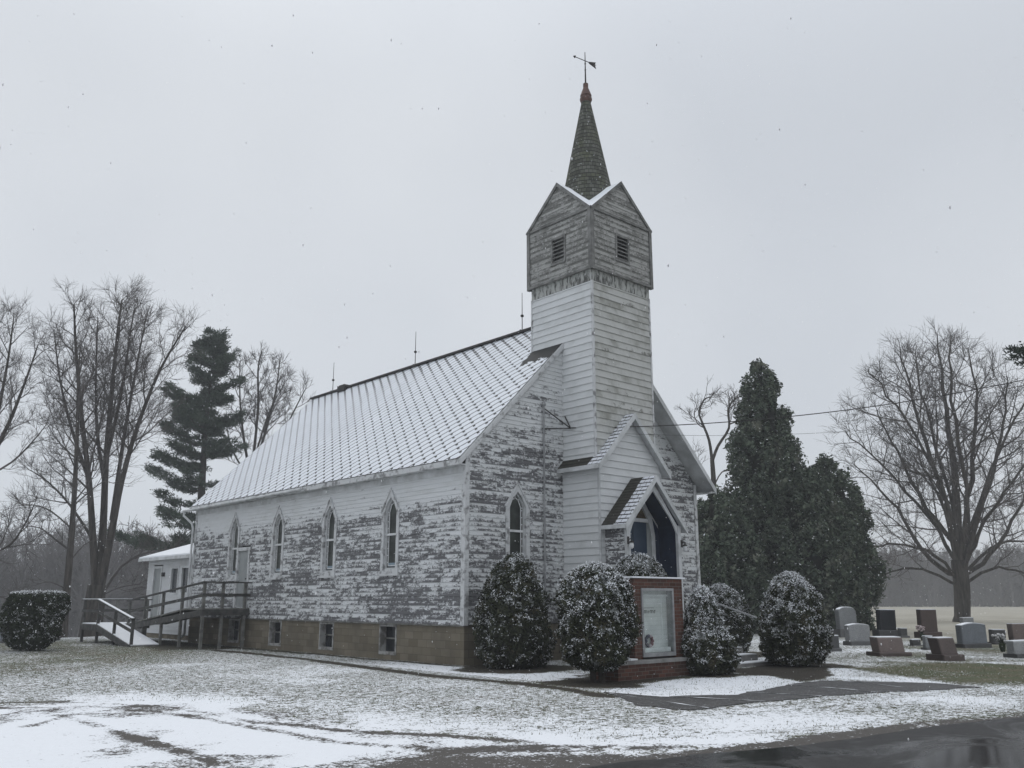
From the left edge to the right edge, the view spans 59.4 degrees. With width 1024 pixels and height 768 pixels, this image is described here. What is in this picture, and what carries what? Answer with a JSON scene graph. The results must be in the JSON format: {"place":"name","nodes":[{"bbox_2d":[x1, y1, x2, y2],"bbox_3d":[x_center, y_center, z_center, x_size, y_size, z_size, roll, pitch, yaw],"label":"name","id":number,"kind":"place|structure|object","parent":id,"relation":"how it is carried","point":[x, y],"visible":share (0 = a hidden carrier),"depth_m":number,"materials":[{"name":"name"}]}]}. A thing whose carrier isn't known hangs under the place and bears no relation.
{"place":"outdoors","nodes":[
{"label":"outdoors","id":0,"kind":"place"},
{"bbox_2d":[0,603,1023,767],"bbox_3d":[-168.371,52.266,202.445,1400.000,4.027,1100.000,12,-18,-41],"label":"ground","id":1,"kind":"structure","parent":0,"point":[92,729],"depth_m":13.36,"materials":[{"name":"white snow"}]},
{"bbox_2d":[0,290,70,608],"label":"bare tree","id":2,"kind":"object","parent":1,"relation":"on","point":[12,414],"visible":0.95,"depth_m":46.51,"materials":[{"name":"brown plant"}]},
{"bbox_2d":[0,589,71,650],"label":"boxwood hedge","id":3,"kind":"object","parent":1,"relation":"on","point":[25,625],"visible":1,"depth_m":28.46,"materials":[{"name":"green plant"}]},
{"bbox_2d":[2,318,141,637],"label":"bare tree","id":4,"kind":"object","parent":1,"relation":"on","point":[74,485],"visible":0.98,"depth_m":45.13,"materials":[{"name":"brown plant"}]},
{"bbox_2d":[0,507,193,636],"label":"distant wood","id":5,"kind":"object","parent":1,"relation":"on","point":[49,567],"visible":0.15,"depth_m":102.80,"materials":[{"name":"grey plant"}]},
{"bbox_2d":[10,272,206,636],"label":"bare tree","id":6,"kind":"object","parent":1,"relation":"on","point":[99,563],"visible":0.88,"depth_m":49.10,"materials":[{"name":"brown plant"}]},
{"bbox_2d":[80,581,251,648],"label":"wheelchair ramp","id":7,"kind":"structure","parent":1,"relation":"on","point":[125,634],"depth_m":31.89,"materials":[{"name":"grey wood"}]},
{"bbox_2d":[138,543,193,640],"bbox_3d":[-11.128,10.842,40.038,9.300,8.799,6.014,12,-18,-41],"label":"annex","id":8,"kind":"object","parent":1,"relation":"on","point":[173,563],"visible":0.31,"depth_m":37.96,"materials":[{"name":"white paint"}]},
{"bbox_2d":[149,566,162,617],"bbox_3d":[-15.348,9.011,38.797,0.120,2.220,1.000,12,-18,-41],"label":"door","id":9,"kind":"structure","parent":8,"relation":"in","point":[157,579],"depth_m":38.88,"materials":[{"name":"white paint"}]},
{"bbox_2d":[169,566,179,594],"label":"window","id":10,"kind":"structure","parent":8,"relation":"in","point":[174,574],"depth_m":37.68,"materials":[{"name":"white paint"}]},
{"bbox_2d":[179,566,188,594],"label":"window","id":11,"kind":"structure","parent":8,"relation":"in","point":[184,569],"depth_m":36.94,"materials":[{"name":"white paint"}]},
{"bbox_2d":[107,325,251,553],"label":"pine tree","id":12,"kind":"object","parent":1,"relation":"on","point":[211,395],"visible":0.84,"depth_m":64.62,"materials":[{"name":"green plant"}]},
{"bbox_2d":[219,341,316,464],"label":"bare tree","id":13,"kind":"object","parent":1,"relation":"on","point":[266,424],"visible":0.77,"depth_m":70.18,"materials":[{"name":"brown plant"}]},
{"bbox_2d":[181,55,772,667],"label":"church","id":14,"kind":"structure","parent":1,"relation":"on","point":[483,449],"depth_m":26.46,"materials":[{"name":"paint"}]},
{"bbox_2d":[224,512,242,580],"bbox_3d":[-10.060,5.898,32.585,0.205,2.455,1.000,12,-18,-41],"label":"window","id":15,"kind":"structure","parent":14,"relation":"in","point":[234,530],"depth_m":32.65,"materials":[{"name":"paint"}]},
{"bbox_2d":[228,619,239,642],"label":"basement window","id":16,"kind":"structure","parent":14,"relation":"in","point":[234,624],"depth_m":31.91,"materials":[{"name":"clear glass"}]},
{"bbox_2d":[233,547,250,607],"bbox_3d":[-9.514,6.841,31.747,0.130,2.090,1.050,12,-18,-41],"label":"side door","id":17,"kind":"structure","parent":14,"relation":"in","point":[243,574],"depth_m":31.79,"materials":[{"name":"paint"}]},
{"bbox_2d":[268,620,281,645],"bbox_3d":[-7.684,8.184,29.500,0.252,0.804,0.834,12,-18,-41],"label":"basement window","id":18,"kind":"structure","parent":14,"relation":"in","point":[275,626],"depth_m":29.70,"materials":[{"name":"clear glass"}]},
{"bbox_2d":[267,505,285,579],"bbox_3d":[-7.842,5.323,30.188,0.205,2.455,1.000,12,-18,-41],"label":"window","id":19,"kind":"structure","parent":14,"relation":"in","point":[277,538],"depth_m":30.25,"materials":[{"name":"paint"}]},
{"bbox_2d":[318,622,333,649],"bbox_3d":[-5.517,7.622,27.157,0.252,0.804,0.834,12,-18,-41],"label":"basement window","id":20,"kind":"structure","parent":14,"relation":"in","point":[326,629],"depth_m":27.35,"materials":[{"name":"clear glass"}]},
{"bbox_2d":[317,497,337,577],"bbox_3d":[-5.625,4.748,27.790,0.205,2.455,1.000,12,-18,-41],"label":"window","id":21,"kind":"structure","parent":14,"relation":"in","point":[329,531],"depth_m":27.86,"materials":[{"name":"paint"}]},
{"bbox_2d":[378,624,396,654],"bbox_3d":[-3.337,7.056,24.800,0.252,0.804,0.834,12,-18,-41],"label":"basement window","id":22,"kind":"structure","parent":14,"relation":"in","point":[387,632],"depth_m":24.97,"materials":[{"name":"clear glass"}]},
{"bbox_2d":[377,488,400,575],"bbox_3d":[-3.407,4.173,25.393,0.205,2.455,1.000,12,-18,-41],"label":"window","id":23,"kind":"structure","parent":14,"relation":"in","point":[390,511],"depth_m":25.45,"materials":[{"name":"paint"}]},
{"bbox_2d":[504,482,530,560],"bbox_3d":[0.122,3.875,24.154,1.000,2.455,0.205,12,-18,-41],"label":"window","id":24,"kind":"structure","parent":14,"relation":"in","point":[517,506],"depth_m":24.25,"materials":[{"name":"paint"}]},
{"bbox_2d":[571,380,1022,427],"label":"overhead wire","id":25,"kind":"object","parent":14,"relation":"attached to","point":[822,412],"visible":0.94,"depth_m":25.59,"materials":[{"name":"black metal"}]},
{"bbox_2d":[469,552,558,668],"bbox_3d":[0.043,5.575,21.951,2.128,2.896,2.086,12,-18,-41],"label":"yew shrub","id":26,"kind":"object","parent":1,"relation":"on","point":[510,620],"visible":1,"depth_m":21.32,"materials":[{"name":"green plant"}]},
{"bbox_2d":[551,560,643,682],"bbox_3d":[1.748,4.868,18.205,1.837,2.542,1.802,7,-15,-27],"label":"yew shrub","id":27,"kind":"object","parent":1,"relation":"on","point":[604,637],"visible":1,"depth_m":17.75,"materials":[{"name":"green plant"}]},
{"bbox_2d":[616,552,667,576],"bbox_3d":[3.131,5.647,22.297,2.134,2.938,2.054,12,-18,-41],"label":"yew shrub","id":28,"kind":"object","parent":1,"relation":"on","point":[633,566],"visible":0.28,"depth_m":22.20,"materials":[{"name":"green plant"}]},
{"bbox_2d":[596,576,692,681],"bbox_3d":[2.789,5.399,19.232,2.500,2.475,0.800,12,-18,-41],"label":"notice board","id":29,"kind":"object","parent":1,"relation":"on","point":[659,603],"visible":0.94,"depth_m":19.33,"materials":[{"name":"red brick"}]},
{"bbox_2d":[645,634,653,647],"bbox_3d":[2.920,5.479,19.127,0.278,0.276,0.107,12,-18,-41],"label":"wreath","id":30,"kind":"object","parent":29,"relation":"on","point":[651,644],"visible":0.96,"depth_m":19.10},
{"bbox_2d":[683,586,686,613],"bbox_3d":[4.540,6.727,26.202,1.394,2.657,1.419,6,-15,-24],"label":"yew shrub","id":31,"kind":"object","parent":1,"relation":"on","point":[685,598],"visible":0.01,"depth_m":26.13,"materials":[{"name":"green plant"}]},
{"bbox_2d":[673,374,740,487],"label":"bare tree","id":32,"kind":"object","parent":1,"relation":"on","point":[713,456],"visible":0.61,"depth_m":61.43,"materials":[{"name":"brown plant"}]},
{"bbox_2d":[680,585,743,675],"bbox_3d":[4.284,5.529,20.035,1.574,2.104,1.593,12,-18,-41],"label":"yew shrub","id":33,"kind":"object","parent":1,"relation":"on","point":[709,638],"visible":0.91,"depth_m":19.57,"materials":[{"name":"green plant"}]},
{"bbox_2d":[708,583,755,652],"bbox_3d":[5.994,6.858,25.858,1.874,2.236,1.935,12,-18,-41],"label":"yew shrub","id":34,"kind":"object","parent":1,"relation":"on","point":[738,625],"visible":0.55,"depth_m":25.35,"materials":[{"name":"green plant"}]},
{"bbox_2d":[697,484,772,633],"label":"cedar tree","id":35,"kind":"object","parent":1,"relation":"on","point":[725,544],"visible":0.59,"depth_m":43.28,"materials":[{"name":"green plant"}]},
{"bbox_2d":[721,357,811,630],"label":"cedar tree","id":36,"kind":"object","parent":1,"relation":"on","point":[760,473],"visible":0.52,"depth_m":47.02,"materials":[{"name":"green plant"}]},
{"bbox_2d":[604,681,979,710],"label":"walkway","id":37,"kind":"structure","parent":1,"relation":"on","point":[802,690],"depth_m":15.43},
{"bbox_2d":[755,571,833,665],"bbox_3d":[7.072,5.916,22.461,1.862,2.475,1.959,-6,-15,22],"label":"yew shrub","id":38,"kind":"object","parent":1,"relation":"on","point":[795,600],"visible":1,"depth_m":21.91,"materials":[{"name":"green plant"}]},
{"bbox_2d":[756,462,861,631],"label":"cedar tree","id":39,"kind":"object","parent":1,"relation":"on","point":[816,523],"visible":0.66,"depth_m":44.49,"materials":[{"name":"green plant"}]},
{"bbox_2d":[828,635,841,651],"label":"headstone","id":40,"kind":"object","parent":1,"relation":"on","point":[835,643],"visible":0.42,"depth_m":28.55,"materials":[{"name":"stone"}]},
{"bbox_2d":[832,607,856,637],"bbox_3d":[14.670,10.506,39.350,1.214,1.452,0.523,6,-15,-22],"label":"headstone","id":41,"kind":"object","parent":1,"relation":"on","point":[844,616],"visible":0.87,"depth_m":39.24,"materials":[{"name":"stone"}]},
{"bbox_2d":[811,453,891,629],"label":"cedar tree","id":42,"kind":"object","parent":1,"relation":"on","point":[864,554],"visible":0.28,"depth_m":46.84,"materials":[{"name":"green plant"}]},
{"bbox_2d":[843,623,870,645],"bbox_3d":[12.353,9.020,32.067,0.932,0.910,0.514,4,-14,-15],"label":"headstone","id":43,"kind":"object","parent":1,"relation":"on","point":[857,634],"visible":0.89,"depth_m":31.94,"materials":[{"name":"stone"}]},
{"bbox_2d":[872,609,897,635],"bbox_3d":[16.399,10.561,39.334,1.147,1.349,0.516,3,-14,-14],"label":"headstone","id":44,"kind":"object","parent":1,"relation":"on","point":[886,621],"visible":0.77,"depth_m":39.21,"materials":[{"name":"grey stone"}]},
{"bbox_2d":[866,636,911,656],"bbox_3d":[11.046,7.772,26.341,1.076,0.701,0.685,3,-14,-14],"label":"headstone","id":45,"kind":"object","parent":1,"relation":"on","point":[893,647],"visible":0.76,"depth_m":26.21,"materials":[{"name":"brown stone"}]},
{"bbox_2d":[896,628,909,637],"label":"headstone","id":46,"kind":"object","parent":1,"relation":"on","point":[902,632],"visible":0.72,"depth_m":38.16,"materials":[{"name":"stone"}]},
{"bbox_2d":[908,639,922,645],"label":"headstone","id":47,"kind":"object","parent":1,"relation":"on","point":[915,642],"visible":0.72,"depth_m":31.60,"materials":[{"name":"stone"}]},
{"bbox_2d":[813,316,1023,621],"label":"bare maple tree","id":48,"kind":"object","parent":1,"relation":"on","point":[966,534],"visible":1,"depth_m":67.00,"materials":[{"name":"brown plant"}]},
{"bbox_2d":[915,625,924,640],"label":"grave flowers","id":49,"kind":"object","parent":1,"relation":"on","point":[921,629],"visible":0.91,"depth_m":35.50,"materials":[{"name":"pink plant"}]},
{"bbox_2d":[921,635,931,649],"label":"headstone","id":50,"kind":"object","parent":1,"relation":"on","point":[926,646],"visible":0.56,"depth_m":29.12,"materials":[{"name":"stone"}]},
{"bbox_2d":[914,609,942,637],"bbox_3d":[17.730,10.304,38.323,1.044,1.352,0.515,4,-14,-15],"label":"headstone","id":51,"kind":"object","parent":1,"relation":"on","point":[927,619],"visible":0.73,"depth_m":38.21,"materials":[{"name":"red stone"}]},
{"bbox_2d":[862,538,1023,606],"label":"distant wood","id":52,"kind":"object","parent":1,"relation":"on","point":[1008,591],"visible":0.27,"depth_m":203.19,"materials":[{"name":"grey plant"}]},
{"bbox_2d":[926,637,964,660],"bbox_3d":[11.760,7.275,24.397,0.711,0.762,0.681,5,-14,-19],"label":"headstone","id":53,"kind":"object","parent":1,"relation":"on","point":[943,649],"visible":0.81,"depth_m":24.28,"materials":[{"name":"brown stone"}]},
{"bbox_2d":[959,617,973,622],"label":"headstone","id":54,"kind":"object","parent":1,"relation":"on","point":[965,619],"visible":0.38,"depth_m":53.36,"materials":[{"name":"stone"}]},
{"bbox_2d":[955,622,991,647],"bbox_3d":[15.590,8.592,30.431,1.164,0.981,0.512,4,-14,-17],"label":"headstone","id":55,"kind":"object","parent":1,"relation":"on","point":[971,635],"visible":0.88,"depth_m":30.28,"materials":[{"name":"grey stone"}]},
{"bbox_2d":[987,629,1005,644],"bbox_3d":[17.907,9.400,33.113,0.605,0.704,0.467,3,-14,-11],"label":"headstone","id":56,"kind":"object","parent":1,"relation":"on","point":[992,640],"visible":0.47,"depth_m":33.04,"materials":[{"name":"grey stone"}]},
{"bbox_2d":[991,633,1005,651],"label":"grave flowers","id":57,"kind":"object","parent":1,"relation":"on","point":[1001,639],"visible":0.99,"depth_m":28.07,"materials":[{"name":"white plant"}]},
{"bbox_2d":[1002,341,1023,368],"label":"pine tree","id":58,"kind":"object","parent":1,"relation":"on","point":[1017,350],"visible":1,"depth_m":32.50,"materials":[{"name":"green plant"}]},
{"bbox_2d":[1003,640,1023,657],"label":"headstone","id":59,"kind":"object","parent":1,"relation":"on","point":[1015,648],"visible":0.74,"depth_m":25.49,"materials":[{"name":"grey stone"}]},
{"bbox_2d":[1006,623,1023,639],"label":"headstone","id":60,"kind":"object","parent":1,"relation":"on","point":[1015,631],"visible":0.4,"depth_m":33.02,"materials":[{"name":"stone"}]},
{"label":"utility pole","id":61,"kind":"object","parent":1,"relation":"on","visible":0},
{"bbox_2d":[551,413,1019,435],"bbox_3d":[9.548,0.821,25.454,17.168,1.308,0.009,0,-13,0],"label":"overhead wire","id":62,"kind":"object","parent":61,"relation":"attached to","point":[784,434],"visible":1,"depth_m":25.31,"materials":[{"name":"black metal"}]},
{"bbox_2d":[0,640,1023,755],"bbox_3d":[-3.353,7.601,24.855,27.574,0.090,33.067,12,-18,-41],"label":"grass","id":63,"kind":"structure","parent":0,"point":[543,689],"depth_m":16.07,"materials":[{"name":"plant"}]},
{"bbox_2d":[0,0,1023,754],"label":"falling snow","id":64,"kind":"structure","parent":0,"point":[518,332],"depth_m":15.77,"materials":[{"name":"white snow"}]},
{"bbox_2d":[0,0,1023,595],"label":"sky","id":65,"kind":"structure","parent":0,"point":[835,129],"materials":[{"name":"grey"}]},
{"bbox_2d":[585,717,1023,767],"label":"road","id":66,"kind":"structure","parent":0,"point":[997,743],"depth_m":9.65,"materials":[{"name":"grey asphalt"}]}
]}

